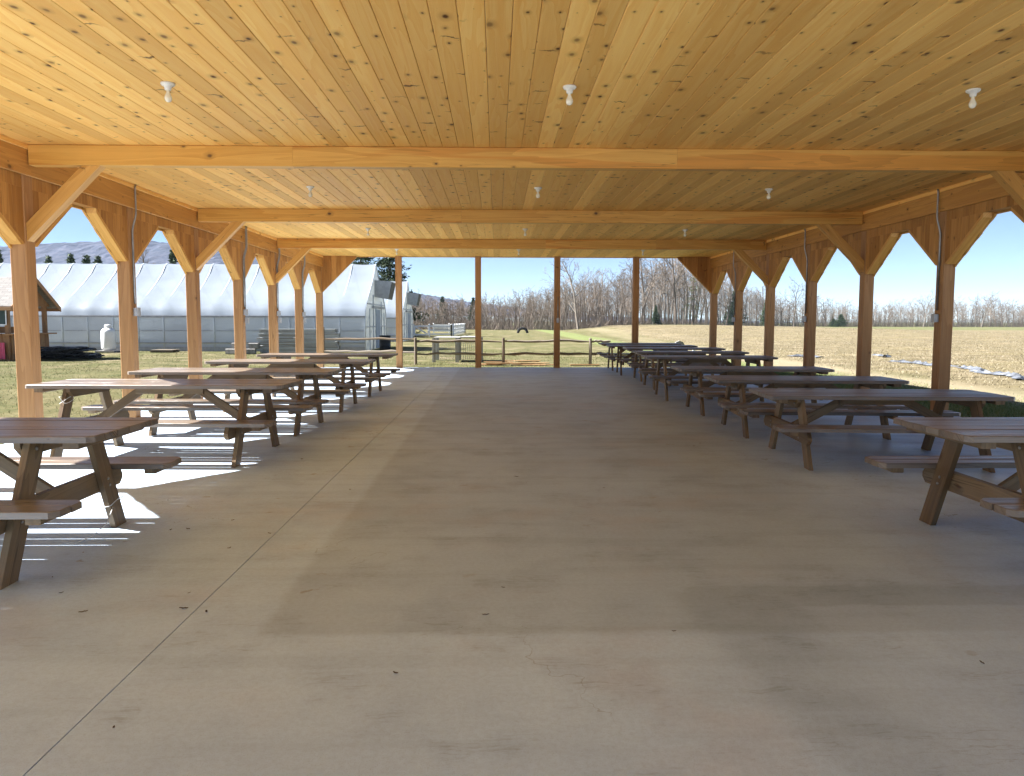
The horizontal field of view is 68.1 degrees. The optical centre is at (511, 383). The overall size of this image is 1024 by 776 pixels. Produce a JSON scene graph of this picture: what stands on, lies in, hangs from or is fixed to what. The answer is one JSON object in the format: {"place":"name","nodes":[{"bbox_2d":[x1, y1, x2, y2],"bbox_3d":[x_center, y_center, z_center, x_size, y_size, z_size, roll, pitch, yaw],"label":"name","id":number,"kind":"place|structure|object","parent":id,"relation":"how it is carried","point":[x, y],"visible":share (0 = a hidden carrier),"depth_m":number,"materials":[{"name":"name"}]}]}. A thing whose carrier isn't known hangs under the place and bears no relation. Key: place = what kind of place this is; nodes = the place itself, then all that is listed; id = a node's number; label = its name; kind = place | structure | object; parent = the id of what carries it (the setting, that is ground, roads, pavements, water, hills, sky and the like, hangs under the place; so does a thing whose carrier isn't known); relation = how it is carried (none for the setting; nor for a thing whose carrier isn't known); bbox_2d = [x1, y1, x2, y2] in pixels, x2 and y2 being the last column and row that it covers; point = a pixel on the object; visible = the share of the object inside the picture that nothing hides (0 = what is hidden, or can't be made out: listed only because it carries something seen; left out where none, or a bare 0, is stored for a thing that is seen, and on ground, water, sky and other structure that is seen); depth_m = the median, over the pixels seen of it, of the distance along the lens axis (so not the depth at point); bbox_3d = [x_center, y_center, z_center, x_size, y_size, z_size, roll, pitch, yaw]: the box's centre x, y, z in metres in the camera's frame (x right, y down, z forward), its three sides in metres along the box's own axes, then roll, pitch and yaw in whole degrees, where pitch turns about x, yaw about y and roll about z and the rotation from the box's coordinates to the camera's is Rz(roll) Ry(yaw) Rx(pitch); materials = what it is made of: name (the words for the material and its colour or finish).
{"place":"outdoors","nodes":[
{"label":"outdoors","id":0,"kind":"place"},
{"bbox_2d":[0,241,802,322],"bbox_3d":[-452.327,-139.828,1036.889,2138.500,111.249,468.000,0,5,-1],"label":"hill","id":1,"kind":"structure","parent":0,"point":[157,253],"depth_m":937.34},
{"bbox_2d":[0,367,1023,775],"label":"floor","id":2,"kind":"structure","parent":0,"point":[648,579],"depth_m":3.92,"materials":[{"name":"concrete"}]},
{"bbox_2d":[0,417,181,589],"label":"picnic table","id":3,"kind":"object","parent":2,"relation":"on","point":[36,499],"visible":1,"depth_m":4.59,"materials":[{"name":"brown wood"}]},
{"bbox_2d":[61,496,122,543],"bbox_3d":[-2.792,0.916,5.121,0.150,0.207,0.508,1,5,13],"label":"string","id":4,"kind":"object","parent":3,"relation":"attached to","point":[102,527],"visible":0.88,"depth_m":5.08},
{"bbox_2d":[25,379,312,467],"bbox_3d":[-3.649,0.375,8.125,2.628,0.791,1.624,0,5,1],"label":"picnic table","id":5,"kind":"object","parent":2,"relation":"on","point":[240,426],"visible":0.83,"depth_m":8.01,"materials":[{"name":"brown wood"}]},
{"bbox_2d":[113,368,350,435],"bbox_3d":[-3.631,0.208,10.149,2.627,0.791,1.624,0,5,0],"label":"picnic table","id":6,"kind":"object","parent":2,"relation":"on","point":[313,400],"visible":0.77,"depth_m":9.76,"materials":[{"name":"brown wood"}]},
{"bbox_2d":[204,359,378,412],"bbox_3d":[-3.642,0.005,12.611,2.628,0.791,1.624,0,5,-1],"label":"picnic table","id":7,"kind":"object","parent":2,"relation":"on","point":[337,384],"visible":0.66,"depth_m":12.38,"materials":[{"name":"brown wood"}]},
{"bbox_2d":[256,353,399,396],"bbox_3d":[-3.632,-0.195,15.033,2.628,0.791,1.624,0,5,0],"label":"picnic table","id":8,"kind":"object","parent":2,"relation":"on","point":[371,369],"visible":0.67,"depth_m":14.70,"materials":[{"name":"brown wood"}]},
{"bbox_2d":[0,0,1023,417],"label":"pavilion","id":9,"kind":"structure","parent":2,"relation":"on","point":[858,134],"depth_m":8.23,"materials":[{"name":"brown wood"}]},
{"bbox_2d":[131,184,140,315],"bbox_3d":[-5.532,-1.952,11.125,0.101,1.920,0.090,0,5,-1],"label":"electrical conduit","id":10,"kind":"object","parent":9,"relation":"attached to","point":[137,311],"visible":1,"depth_m":11.12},
{"bbox_2d":[160,81,174,101],"bbox_3d":[-2.882,-2.438,6.343,0.116,0.157,0.116,0,5,-1],"label":"ceiling bulb","id":11,"kind":"object","parent":9,"relation":"attached to","point":[168,85],"visible":1,"depth_m":6.32,"materials":[{"name":"ceramic"}]},
{"bbox_2d":[243,226,248,322],"bbox_3d":[-5.634,-2.297,16.027,0.101,2.040,0.160,0,5,-1],"label":"electrical conduit","id":12,"kind":"object","parent":9,"relation":"attached to","point":[245,311],"visible":1,"depth_m":16.02,"materials":[{"name":"metal"}]},
{"bbox_2d":[276,248,281,322],"bbox_3d":[-5.684,-2.498,18.459,0.101,2.040,0.160,0,5,-1],"label":"electrical conduit","id":13,"kind":"object","parent":9,"relation":"attached to","point":[279,312],"visible":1,"depth_m":18.45,"materials":[{"name":"metal"}]},
{"bbox_2d":[302,256,305,322],"bbox_3d":[-5.735,-2.699,20.890,0.101,2.040,0.160,0,5,-1],"label":"electrical conduit","id":14,"kind":"object","parent":9,"relation":"attached to","point":[304,315],"visible":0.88,"depth_m":20.88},
{"bbox_2d":[563,84,575,105],"bbox_3d":[0.487,-2.438,6.412,0.116,0.157,0.116,3,5,30],"label":"ceiling bulb","id":15,"kind":"object","parent":9,"relation":"attached to","point":[569,88],"visible":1,"depth_m":6.39,"materials":[{"name":"white glass"}]},
{"bbox_2d":[732,251,735,321],"bbox_3d":[6.186,-2.720,21.100,0.101,1.990,0.090,0,5,-1],"label":"electrical conduit","id":16,"kind":"object","parent":9,"relation":"attached to","point":[733,319],"visible":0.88,"depth_m":21.10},
{"bbox_2d":[802,229,807,321],"bbox_3d":[6.287,-2.318,16.238,0.101,1.990,0.090,0,5,-1],"label":"electrical conduit","id":17,"kind":"object","parent":9,"relation":"attached to","point":[804,318],"visible":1,"depth_m":16.23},
{"bbox_2d":[931,189,940,322],"bbox_3d":[6.388,-1.916,11.375,0.101,1.990,0.090,0,5,-1],"label":"electrical conduit","id":18,"kind":"object","parent":9,"relation":"attached to","point":[934,318],"visible":1,"depth_m":11.38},
{"bbox_2d":[965,88,980,108],"bbox_3d":[3.947,-2.438,6.484,0.116,0.157,0.116,3,5,28],"label":"ceiling bulb","id":19,"kind":"object","parent":9,"relation":"attached to","point":[972,93],"visible":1,"depth_m":6.46,"materials":[{"name":"white glass"}]},
{"bbox_2d":[597,343,681,370],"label":"picnic table","id":20,"kind":"object","parent":2,"relation":"on","point":[609,353],"visible":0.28,"depth_m":22.41,"materials":[{"name":"brown wood"}]},
{"bbox_2d":[605,345,697,375],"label":"picnic table","id":21,"kind":"object","parent":2,"relation":"on","point":[618,358],"visible":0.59,"depth_m":20.47,"materials":[{"name":"brown wood"}]},
{"bbox_2d":[621,347,725,381],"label":"picnic table","id":22,"kind":"object","parent":2,"relation":"on","point":[635,360],"visible":0.48,"depth_m":18.38,"materials":[{"name":"brown wood"}]},
{"bbox_2d":[629,351,748,389],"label":"picnic table","id":23,"kind":"object","parent":2,"relation":"on","point":[647,366],"visible":0.5,"depth_m":16.27,"materials":[{"name":"brown wood"}]},
{"bbox_2d":[638,355,777,401],"bbox_3d":[3.704,-0.127,14.368,2.410,0.790,1.624,0,5,2],"label":"picnic table","id":24,"kind":"object","parent":2,"relation":"on","point":[664,360],"visible":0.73,"depth_m":14.21,"materials":[{"name":"brown wood"}]},
{"bbox_2d":[666,366,834,415],"bbox_3d":[3.826,0.092,12.231,2.410,0.706,1.624,0,5,2],"label":"picnic table","id":25,"kind":"object","parent":2,"relation":"on","point":[688,388],"visible":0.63,"depth_m":11.95,"materials":[{"name":"brown wood"}]},
{"bbox_2d":[698,375,910,439],"bbox_3d":[3.812,0.277,9.998,2.410,0.706,1.624,0,5,3],"label":"picnic table","id":26,"kind":"object","parent":2,"relation":"on","point":[726,403],"visible":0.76,"depth_m":9.63,"materials":[{"name":"brown wood"}]},
{"bbox_2d":[739,388,1014,472],"bbox_3d":[3.804,0.443,7.984,2.410,0.706,1.624,0,5,3],"label":"picnic table","id":27,"kind":"object","parent":2,"relation":"on","point":[800,429],"visible":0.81,"depth_m":7.82,"materials":[{"name":"brown wood"}]},
{"bbox_2d":[865,417,1023,524],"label":"picnic table","id":28,"kind":"object","parent":2,"relation":"on","point":[941,476],"visible":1,"depth_m":5.00,"materials":[{"name":"brown wood"}]},
{"bbox_2d":[0,321,1023,444],"bbox_3d":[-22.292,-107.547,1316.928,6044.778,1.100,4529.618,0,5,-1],"label":"ground","id":29,"kind":"structure","parent":0,"point":[613,334],"depth_m":36.31,"materials":[{"name":"soil"}]},
{"bbox_2d":[0,277,60,360],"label":"market stall","id":30,"kind":"object","parent":29,"relation":"on","point":[46,301],"visible":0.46,"depth_m":28.68,"materials":[{"name":"brown wood"}]},
{"bbox_2d":[0,343,4,358],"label":"banner","id":31,"kind":"object","parent":30,"relation":"hanging from","point":[2,350],"visible":1,"depth_m":27.82,"materials":[{"name":"pink fabric"}]},
{"bbox_2d":[0,310,6,324],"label":"chalkboard","id":32,"kind":"object","parent":30,"relation":"hanging from","point":[3,319],"visible":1,"depth_m":27.69,"materials":[{"name":"black paint"}]},
{"bbox_2d":[41,355,104,358],"bbox_3d":[-17.148,-1.051,29.520,2.033,0.143,0.997,-1,5,-11],"label":"plastic sheet","id":33,"kind":"object","parent":29,"relation":"on","point":[50,356],"visible":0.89,"depth_m":29.14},
{"bbox_2d":[41,353,100,356],"bbox_3d":[-17.376,-1.127,29.510,2.325,0.143,0.712,0,5,-7],"label":"plastic sheet","id":34,"kind":"object","parent":33,"relation":"on","point":[94,354],"visible":0.41,"depth_m":29.28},
{"bbox_2d":[41,352,93,355],"bbox_3d":[-17.363,-1.144,28.949,2.306,0.124,0.747,0,5,-3],"label":"plastic sheet","id":35,"kind":"object","parent":34,"relation":"on","point":[76,353],"visible":0.71,"depth_m":28.65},
{"bbox_2d":[40,351,79,352],"bbox_3d":[-17.541,-1.230,28.964,1.985,0.141,0.706,-1,5,-18],"label":"plastic sheet","id":36,"kind":"object","parent":35,"relation":"on","point":[60,352],"visible":0.43,"depth_m":28.74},
{"bbox_2d":[40,348,96,351],"bbox_3d":[-17.131,-1.300,28.854,2.169,0.139,0.764,0,5,-6],"label":"plastic sheet","id":37,"kind":"object","parent":36,"relation":"on","point":[80,350],"visible":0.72,"depth_m":28.57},
{"bbox_2d":[40,346,88,349],"bbox_3d":[-17.080,-1.367,28.907,1.536,0.127,0.702,1,5,10],"label":"plastic sheet","id":38,"kind":"object","parent":37,"relation":"on","point":[68,347],"visible":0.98,"depth_m":28.66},
{"bbox_2d":[95,324,119,352],"bbox_3d":[-18.698,-2.087,35.069,0.840,1.310,0.840,0,5,-1],"label":"propane tank","id":39,"kind":"object","parent":29,"relation":"on","point":[108,338],"visible":1,"depth_m":34.84,"materials":[{"name":"metal"}]},
{"bbox_2d":[150,349,179,352],"bbox_3d":[-16.344,-1.543,35.699,1.000,0.130,0.970,0,5,-1],"label":"pallet","id":40,"kind":"object","parent":29,"relation":"on","point":[164,350],"visible":1,"depth_m":35.24,"materials":[{"name":"grey wood"}]},
{"bbox_2d":[167,250,177,263],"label":"pine tree","id":41,"kind":"object","parent":29,"relation":"on","point":[172,258],"visible":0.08,"depth_m":66.53,"materials":[{"name":"green plant"}]},
{"bbox_2d":[0,263,394,350],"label":"greenhouse","id":42,"kind":"object","parent":29,"relation":"on","point":[85,296],"visible":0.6,"depth_m":37.27,"materials":[{"name":"white plastic"}]},
{"bbox_2d":[376,309,380,347],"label":"door","id":43,"kind":"structure","parent":42,"relation":"in","point":[378,327],"depth_m":40.51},
{"bbox_2d":[260,349,295,352],"bbox_3d":[-10.572,-1.471,34.651,1.736,0.160,0.570,0,5,-1],"label":"wooden crate","id":44,"kind":"object","parent":29,"relation":"on","point":[280,351],"visible":0.56,"depth_m":34.37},
{"bbox_2d":[257,345,295,348],"bbox_3d":[-10.696,-1.661,34.632,1.736,0.160,0.570,0,5,-1],"label":"wooden crate","id":45,"kind":"object","parent":44,"relation":"on","point":[280,346],"visible":0.62,"depth_m":34.36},
{"bbox_2d":[258,341,295,344],"bbox_3d":[-10.651,-1.850,34.618,1.736,0.160,0.570,0,5,-1],"label":"wooden crate","id":46,"kind":"object","parent":45,"relation":"on","point":[280,342],"visible":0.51,"depth_m":34.34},
{"bbox_2d":[257,338,295,340],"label":"wooden crate","id":47,"kind":"object","parent":46,"relation":"on","point":[280,339],"visible":0.66,"depth_m":34.32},
{"bbox_2d":[258,333,294,336],"bbox_3d":[-10.623,-2.214,34.588,1.736,0.170,0.570,0,5,-1],"label":"wooden crate","id":48,"kind":"object","parent":47,"relation":"on","point":[280,335],"visible":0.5,"depth_m":34.31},
{"bbox_2d":[259,329,294,332],"bbox_3d":[-10.586,-2.413,34.572,1.736,0.170,0.570,0,5,-1],"label":"wooden crate","id":49,"kind":"object","parent":48,"relation":"on","point":[279,330],"visible":0.6,"depth_m":34.30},
{"bbox_2d":[304,350,335,352],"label":"wooden crate","id":50,"kind":"object","parent":29,"relation":"on","point":[310,351],"visible":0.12,"depth_m":34.40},
{"bbox_2d":[304,345,340,348],"bbox_3d":[-8.779,-1.660,34.672,1.736,0.160,0.570,0,5,-1],"label":"wooden crate","id":51,"kind":"object","parent":50,"relation":"on","point":[326,346],"visible":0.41,"depth_m":34.40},
{"bbox_2d":[304,341,338,344],"bbox_3d":[-8.830,-1.850,34.655,1.736,0.160,0.570,0,5,-1],"label":"wooden crate","id":52,"kind":"object","parent":51,"relation":"on","point":[326,342],"visible":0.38,"depth_m":34.38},
{"bbox_2d":[304,338,339,340],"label":"wooden crate","id":53,"kind":"object","parent":52,"relation":"on","point":[310,339],"visible":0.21,"depth_m":34.35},
{"bbox_2d":[304,333,339,336],"bbox_3d":[-8.777,-2.213,34.627,1.736,0.170,0.570,0,5,-1],"label":"wooden crate","id":54,"kind":"object","parent":53,"relation":"on","point":[326,334],"visible":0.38,"depth_m":34.35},
{"bbox_2d":[304,329,337,332],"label":"wooden crate","id":55,"kind":"object","parent":54,"relation":"on","point":[326,330],"visible":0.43,"depth_m":34.34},
{"bbox_2d":[352,257,374,264],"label":"pine tree","id":56,"kind":"object","parent":29,"relation":"on","point":[362,260],"visible":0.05,"depth_m":68.93,"materials":[{"name":"green plant"}]},
{"bbox_2d":[0,350,743,443],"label":"lawn grass","id":57,"kind":"structure","parent":29,"relation":"on","point":[3,361],"depth_m":26.70,"materials":[{"name":"plant"}]},
{"bbox_2d":[379,335,390,349],"bbox_3d":[-6.562,-2.120,39.131,0.600,0.750,0.600,0,5,-1],"label":"barrel","id":58,"kind":"object","parent":29,"relation":"on","point":[384,344],"visible":0.94,"depth_m":38.90,"materials":[{"name":"black plastic"}]},
{"bbox_2d":[371,257,429,335],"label":"pine tree","id":59,"kind":"object","parent":29,"relation":"on","point":[388,265],"visible":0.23,"depth_m":72.48,"materials":[{"name":"green plant"}]},
{"bbox_2d":[384,281,420,341],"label":"greenhouse","id":60,"kind":"object","parent":29,"relation":"on","point":[409,299],"visible":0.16,"depth_m":56.23,"materials":[{"name":"white plastic"}]},
{"bbox_2d":[413,323,465,336],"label":"white corral","id":61,"kind":"object","parent":29,"relation":"on","point":[453,328],"visible":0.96,"depth_m":71.72,"materials":[{"name":"paint"}]},
{"bbox_2d":[432,336,482,361],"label":"table","id":62,"kind":"object","parent":29,"relation":"on","point":[435,348],"visible":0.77,"depth_m":27.52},
{"bbox_2d":[324,330,610,364],"bbox_3d":[-1.683,-1.255,26.215,10.161,1.381,0.748,0,5,4],"label":"split rail fence","id":63,"kind":"object","parent":29,"relation":"on","point":[590,353],"visible":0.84,"depth_m":26.09,"materials":[{"name":"brown wood"}]},
{"bbox_2d":[507,286,532,328],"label":"bare tree","id":64,"kind":"object","parent":29,"relation":"on","point":[522,305],"visible":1,"depth_m":133.43,"materials":[{"name":"grey plant"}]},
{"bbox_2d":[527,292,541,322],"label":"bare tree","id":65,"kind":"object","parent":29,"relation":"on","point":[532,312],"visible":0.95,"depth_m":138.11,"materials":[{"name":"grey plant"}]},
{"bbox_2d":[539,285,553,318],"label":"bare tree","id":66,"kind":"object","parent":29,"relation":"on","point":[549,313],"visible":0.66,"depth_m":146.05,"materials":[{"name":"grey plant"}]},
{"bbox_2d":[560,276,582,327],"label":"bare tree","id":67,"kind":"object","parent":29,"relation":"on","point":[566,305],"visible":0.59,"depth_m":136.97,"materials":[{"name":"grey plant"}]},
{"bbox_2d":[540,258,605,329],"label":"bare tree","id":68,"kind":"object","parent":29,"relation":"on","point":[574,300],"visible":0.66,"depth_m":130.71,"materials":[{"name":"grey plant"}]},
{"bbox_2d":[577,276,589,325],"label":"bare tree","id":69,"kind":"object","parent":29,"relation":"on","point":[584,298],"visible":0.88,"depth_m":137.66,"materials":[{"name":"grey plant"}]},
{"bbox_2d":[587,271,610,326],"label":"bare tree","id":70,"kind":"object","parent":29,"relation":"on","point":[597,294],"visible":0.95,"depth_m":137.77,"materials":[{"name":"grey plant"}]},
{"bbox_2d":[594,268,616,317],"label":"bare tree","id":71,"kind":"object","parent":29,"relation":"on","point":[607,270],"visible":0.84,"depth_m":145.59,"materials":[{"name":"grey plant"}]},
{"bbox_2d":[605,270,628,322],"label":"bare tree","id":72,"kind":"object","parent":29,"relation":"on","point":[624,284],"visible":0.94,"depth_m":147.77,"materials":[{"name":"grey plant"}]},
{"bbox_2d":[610,272,631,317],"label":"bare tree","id":73,"kind":"object","parent":29,"relation":"on","point":[619,277],"visible":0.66,"depth_m":159.22,"materials":[{"name":"grey plant"}]},
{"bbox_2d":[611,268,631,318],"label":"bare tree","id":74,"kind":"object","parent":29,"relation":"on","point":[622,287],"visible":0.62,"depth_m":165.54,"materials":[{"name":"grey plant"}]},
{"bbox_2d":[618,258,665,323],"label":"bare tree","id":75,"kind":"object","parent":29,"relation":"on","point":[643,294],"visible":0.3,"depth_m":177.76,"materials":[{"name":"grey plant"}]},
{"bbox_2d":[640,258,665,324],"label":"bare tree","id":76,"kind":"object","parent":29,"relation":"on","point":[656,269],"visible":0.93,"depth_m":166.47,"materials":[{"name":"grey plant"}]},
{"bbox_2d":[640,267,671,322],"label":"bare tree","id":77,"kind":"object","parent":29,"relation":"on","point":[653,289],"visible":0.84,"depth_m":173.70,"materials":[{"name":"grey plant"}]},
{"bbox_2d":[640,258,672,320],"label":"bare tree","id":78,"kind":"object","parent":29,"relation":"on","point":[647,261],"visible":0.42,"depth_m":184.13,"materials":[{"name":"grey plant"}]},
{"bbox_2d":[651,305,662,324],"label":"fir tree","id":79,"kind":"object","parent":29,"relation":"on","point":[656,320],"visible":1,"depth_m":167.70,"materials":[{"name":"plant"}]},
{"bbox_2d":[654,259,671,324],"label":"bare tree","id":80,"kind":"object","parent":29,"relation":"on","point":[661,284],"visible":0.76,"depth_m":180.81,"materials":[{"name":"grey plant"}]},
{"bbox_2d":[651,267,680,312],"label":"bare tree","id":81,"kind":"object","parent":29,"relation":"on","point":[663,290],"visible":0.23,"depth_m":190.90,"materials":[{"name":"grey plant"}]},
{"bbox_2d":[657,258,682,322],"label":"bare tree","id":82,"kind":"object","parent":29,"relation":"on","point":[669,275],"visible":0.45,"depth_m":185.41,"materials":[{"name":"grey plant"}]},
{"bbox_2d":[659,258,688,324],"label":"bare tree","id":83,"kind":"object","parent":29,"relation":"on","point":[674,290],"visible":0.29,"depth_m":180.98,"materials":[{"name":"grey plant"}]},
{"bbox_2d":[659,258,692,321],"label":"bare tree","id":84,"kind":"object","parent":29,"relation":"on","point":[683,273],"visible":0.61,"depth_m":192.87,"materials":[{"name":"grey plant"}]},
{"bbox_2d":[667,258,685,322],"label":"bare tree","id":85,"kind":"object","parent":29,"relation":"on","point":[678,288],"visible":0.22,"depth_m":198.13,"materials":[{"name":"grey plant"}]},
{"bbox_2d":[666,260,690,320],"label":"bare tree","id":86,"kind":"object","parent":29,"relation":"on","point":[687,291],"visible":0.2,"depth_m":206.76,"materials":[{"name":"grey plant"}]},
{"bbox_2d":[670,263,701,324],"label":"bare tree","id":87,"kind":"object","parent":29,"relation":"on","point":[683,287],"visible":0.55,"depth_m":197.24,"materials":[{"name":"grey plant"}]},
{"bbox_2d":[682,274,702,324],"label":"bare tree","id":88,"kind":"object","parent":29,"relation":"on","point":[692,305],"visible":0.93,"depth_m":182.74,"materials":[{"name":"grey plant"}]},
{"bbox_2d":[685,274,700,324],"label":"bare tree","id":89,"kind":"object","parent":29,"relation":"on","point":[699,299],"visible":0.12,"depth_m":220.30,"materials":[{"name":"grey plant"}]},
{"bbox_2d":[689,277,705,324],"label":"bare tree","id":90,"kind":"object","parent":29,"relation":"on","point":[697,294],"visible":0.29,"depth_m":211.56,"materials":[{"name":"grey plant"}]},
{"bbox_2d":[413,258,1023,327],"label":"woodland","id":91,"kind":"object","parent":29,"relation":"on","point":[592,311],"visible":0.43,"depth_m":183.78,"materials":[{"name":"plant"}]},
{"bbox_2d":[413,314,1023,329],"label":"undergrowth","id":92,"kind":"object","parent":29,"relation":"on","point":[594,323],"visible":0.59,"depth_m":148.08,"materials":[{"name":"plant"}]},
{"bbox_2d":[706,275,733,324],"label":"bare tree","id":93,"kind":"object","parent":29,"relation":"on","point":[729,294],"visible":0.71,"depth_m":233.52,"materials":[{"name":"grey plant"}]},
{"bbox_2d":[719,291,746,325],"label":"fir tree","id":94,"kind":"object","parent":29,"relation":"on","point":[731,314],"visible":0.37,"depth_m":239.85,"materials":[{"name":"plant"}]},
{"bbox_2d":[777,276,805,326],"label":"bare tree","id":95,"kind":"object","parent":29,"relation":"on","point":[795,304],"visible":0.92,"depth_m":252.75,"materials":[{"name":"grey plant"}]},
{"bbox_2d":[615,326,1023,388],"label":"corn stubble","id":96,"kind":"object","parent":29,"relation":"on","point":[878,367],"visible":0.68,"depth_m":47.05,"materials":[{"name":"plant"}]},
{"bbox_2d":[831,314,847,326],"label":"fir tree","id":97,"kind":"object","parent":29,"relation":"on","point":[840,320],"visible":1,"depth_m":250.70,"materials":[{"name":"plant"}]},
{"bbox_2d":[888,359,959,366],"bbox_3d":[16.786,-0.865,30.953,0.824,0.128,3.781,0,5,-6],"label":"mulch film","id":98,"kind":"object","parent":29,"relation":"on","point":[918,362],"visible":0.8,"depth_m":31.50,"materials":[{"name":"plastic"}]},
{"bbox_2d":[916,294,934,326],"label":"bare tree","id":99,"kind":"object","parent":29,"relation":"on","point":[930,300],"visible":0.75,"depth_m":252.44,"materials":[{"name":"grey plant"}]},
{"bbox_2d":[975,292,999,326],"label":"bare tree","id":100,"kind":"object","parent":29,"relation":"on","point":[987,307],"visible":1,"depth_m":250.92,"materials":[{"name":"grey plant"}]},
{"bbox_2d":[956,365,1023,378],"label":"mulch film","id":101,"kind":"object","parent":29,"relation":"on","point":[976,369],"visible":0.98,"depth_m":25.21,"materials":[{"name":"plastic"}]},
{"bbox_2d":[983,291,1007,324],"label":"bare tree","id":102,"kind":"object","parent":29,"relation":"on","point":[991,305],"visible":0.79,"depth_m":272.77,"materials":[{"name":"grey plant"}]},
{"bbox_2d":[0,208,1023,321],"label":"sky","id":103,"kind":"structure","parent":0,"point":[994,263],"materials":[{"name":"blue"}]},
{"bbox_2d":[743,365,1023,416],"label":"shade grass","id":104,"kind":"structure","parent":0,"point":[998,409],"depth_m":14.43,"materials":[{"name":"plant"}]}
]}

